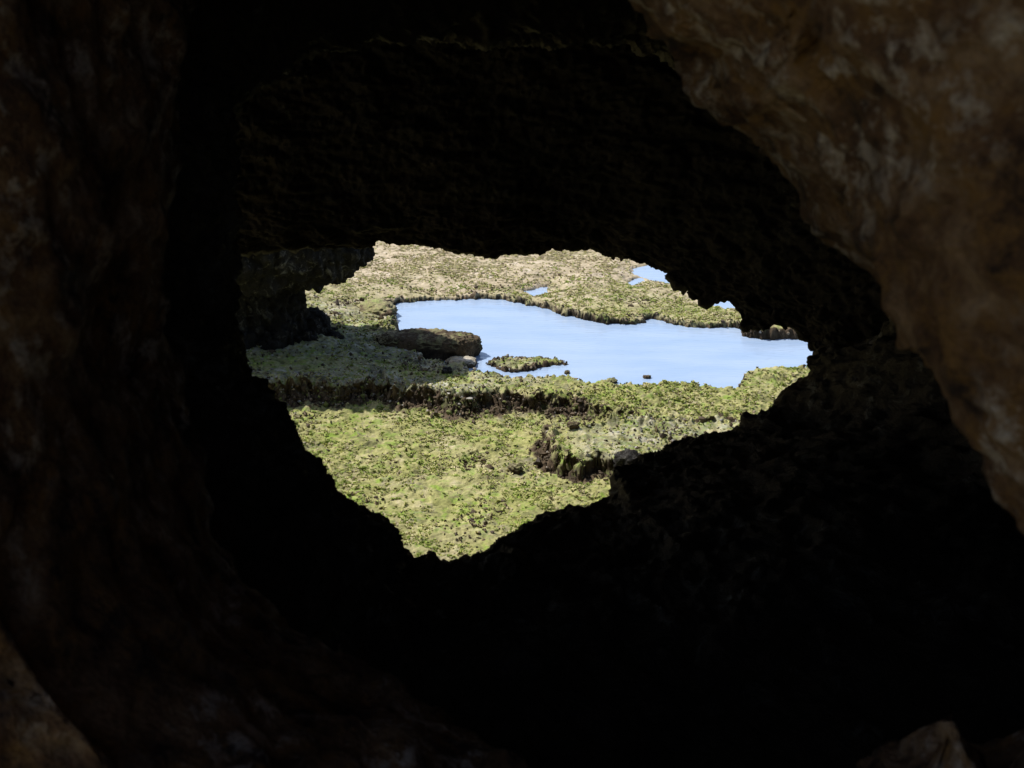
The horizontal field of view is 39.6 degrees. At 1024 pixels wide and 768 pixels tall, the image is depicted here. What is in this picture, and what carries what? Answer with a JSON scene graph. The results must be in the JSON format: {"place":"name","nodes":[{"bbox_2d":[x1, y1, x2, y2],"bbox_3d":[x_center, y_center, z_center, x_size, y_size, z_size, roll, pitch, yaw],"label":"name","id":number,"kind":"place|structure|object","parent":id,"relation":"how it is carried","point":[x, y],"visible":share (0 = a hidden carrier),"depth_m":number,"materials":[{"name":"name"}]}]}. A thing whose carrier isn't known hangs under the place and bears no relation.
{"place":"outdoors","nodes":[
{"label":"outdoors","id":0,"kind":"place"},
{"bbox_2d":[246,241,809,560],"bbox_3d":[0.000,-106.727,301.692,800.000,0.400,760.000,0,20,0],"label":"ground","id":1,"kind":"structure","parent":0,"point":[442,506],"depth_m":8.27,"materials":[{"name":"green plant"}]},
{"bbox_2d":[235,247,374,350],"bbox_3d":[-2.174,-0.897,9.101,2.634,1.809,1.300,0,20,0],"label":"undercut rock","id":2,"kind":"object","parent":1,"relation":"on","point":[273,312],"visible":0.2,"depth_m":8.93,"materials":[{"name":"black stone"}]},
{"bbox_2d":[356,298,397,315],"bbox_3d":[-0.954,-0.507,10.074,0.298,0.150,0.345,0,20,0],"label":"rounded rock","id":3,"kind":"object","parent":1,"relation":"on","point":[379,306],"visible":0.62,"depth_m":10.00,"materials":[{"name":"beige stone"}]},
{"bbox_2d":[376,328,482,360],"bbox_3d":[-0.542,-0.196,9.320,0.702,0.310,0.320,0,20,0],"label":"rock block","id":4,"kind":"object","parent":1,"relation":"on","point":[437,343],"visible":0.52,"depth_m":9.19,"materials":[{"name":"brown stone"}]},
{"bbox_2d":[441,366,451,373],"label":"stone","id":5,"kind":"object","parent":1,"relation":"on","point":[446,370],"visible":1,"depth_m":8.76,"materials":[{"name":"black stone"}]},
{"bbox_2d":[252,368,649,419],"bbox_3d":[-0.470,0.052,8.477,2.572,0.212,0.553,2,20,4],"label":"rock ledge","id":6,"kind":"object","parent":1,"relation":"on","point":[530,402],"visible":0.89,"depth_m":8.49,"materials":[{"name":"rock"},{"name":"moss"},{"name":"algae"}]},
{"bbox_2d":[445,356,476,367],"bbox_3d":[-0.328,-0.131,9.102,0.212,0.078,0.177,0,20,0],"label":"flat rock","id":7,"kind":"object","parent":1,"relation":"on","point":[470,362],"visible":0.6,"depth_m":9.07,"materials":[{"name":"grey stone"}]},
{"bbox_2d":[0,0,1023,767],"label":"foreground rock","id":8,"kind":"object","parent":1,"relation":"on","point":[142,624],"visible":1,"depth_m":0.99,"materials":[{"name":"brown stone"}]},
{"bbox_2d":[507,463,522,473],"bbox_3d":[0.019,0.447,7.603,0.088,0.059,0.065,11,23,27],"label":"stone","id":9,"kind":"object","parent":1,"relation":"on","point":[515,468],"visible":1,"depth_m":7.58,"materials":[{"name":"brown stone"}]},
{"bbox_2d":[246,246,805,547],"bbox_3d":[0.027,-0.177,9.033,3.867,0.347,5.907,0,20,0],"label":"rubble","id":10,"kind":"object","parent":1,"relation":"on","point":[538,463],"visible":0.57,"depth_m":8.44,"materials":[{"name":"stone"}]},
{"bbox_2d":[541,422,561,438],"bbox_3d":[0.232,0.269,8.054,0.147,0.094,0.115,-13,24,-31],"label":"stone","id":11,"kind":"object","parent":1,"relation":"on","point":[545,428],"visible":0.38,"depth_m":8.03,"materials":[{"name":"stone"}]},
{"bbox_2d":[567,421,579,429],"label":"stone","id":12,"kind":"object","parent":1,"relation":"on","point":[572,425],"visible":1,"depth_m":7.91,"materials":[{"name":"brown stone"}]},
{"bbox_2d":[612,448,640,469],"bbox_3d":[0.633,0.412,7.553,0.213,0.129,0.154,8,22,22],"label":"stone","id":13,"kind":"object","parent":1,"relation":"on","point":[626,456],"visible":0.43,"depth_m":7.52,"materials":[{"name":"grey stone"}]},
{"bbox_2d":[737,322,798,339],"bbox_3d":[2.024,-0.340,9.715,1.016,0.179,0.426,0,20,0],"label":"rock","id":14,"kind":"object","parent":1,"relation":"on","point":[772,333],"visible":0.12,"depth_m":9.60,"materials":[{"name":"brown stone"}]},
{"bbox_2d":[162,0,1023,767],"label":"cave wall","id":15,"kind":"structure","parent":0,"point":[820,564],"depth_m":2.53,"materials":[{"name":"black stone"}]},
{"bbox_2d":[234,39,889,350],"bbox_3d":[0.202,-1.097,4.433,8.375,4.320,3.863,4,20,11],"label":"rock overhang","id":16,"kind":"object","parent":15,"relation":"attached to","point":[621,152],"visible":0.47,"depth_m":5.35,"materials":[{"name":"black stone"}]},
{"bbox_2d":[396,265,812,388],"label":"water","id":17,"kind":"structure","parent":0,"point":[658,351],"depth_m":9.52,"materials":[{"name":"blue liquid"}]},
{"bbox_2d":[487,356,567,372],"bbox_3d":[0.112,-0.102,9.119,0.680,0.140,0.453,0,20,0],"label":"rock islet","id":18,"kind":"object","parent":17,"relation":"in","point":[546,362],"visible":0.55,"depth_m":9.08,"materials":[{"name":"green plant"}]},
{"bbox_2d":[607,377,617,382],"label":"stone","id":19,"kind":"object","parent":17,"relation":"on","point":[613,380],"visible":0.61,"depth_m":8.78,"materials":[{"name":"beige stone"}]},
{"bbox_2d":[643,375,650,378],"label":"stone","id":20,"kind":"object","parent":17,"relation":"in","point":[646,376],"visible":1,"depth_m":8.86,"materials":[{"name":"brown stone"}]}
]}

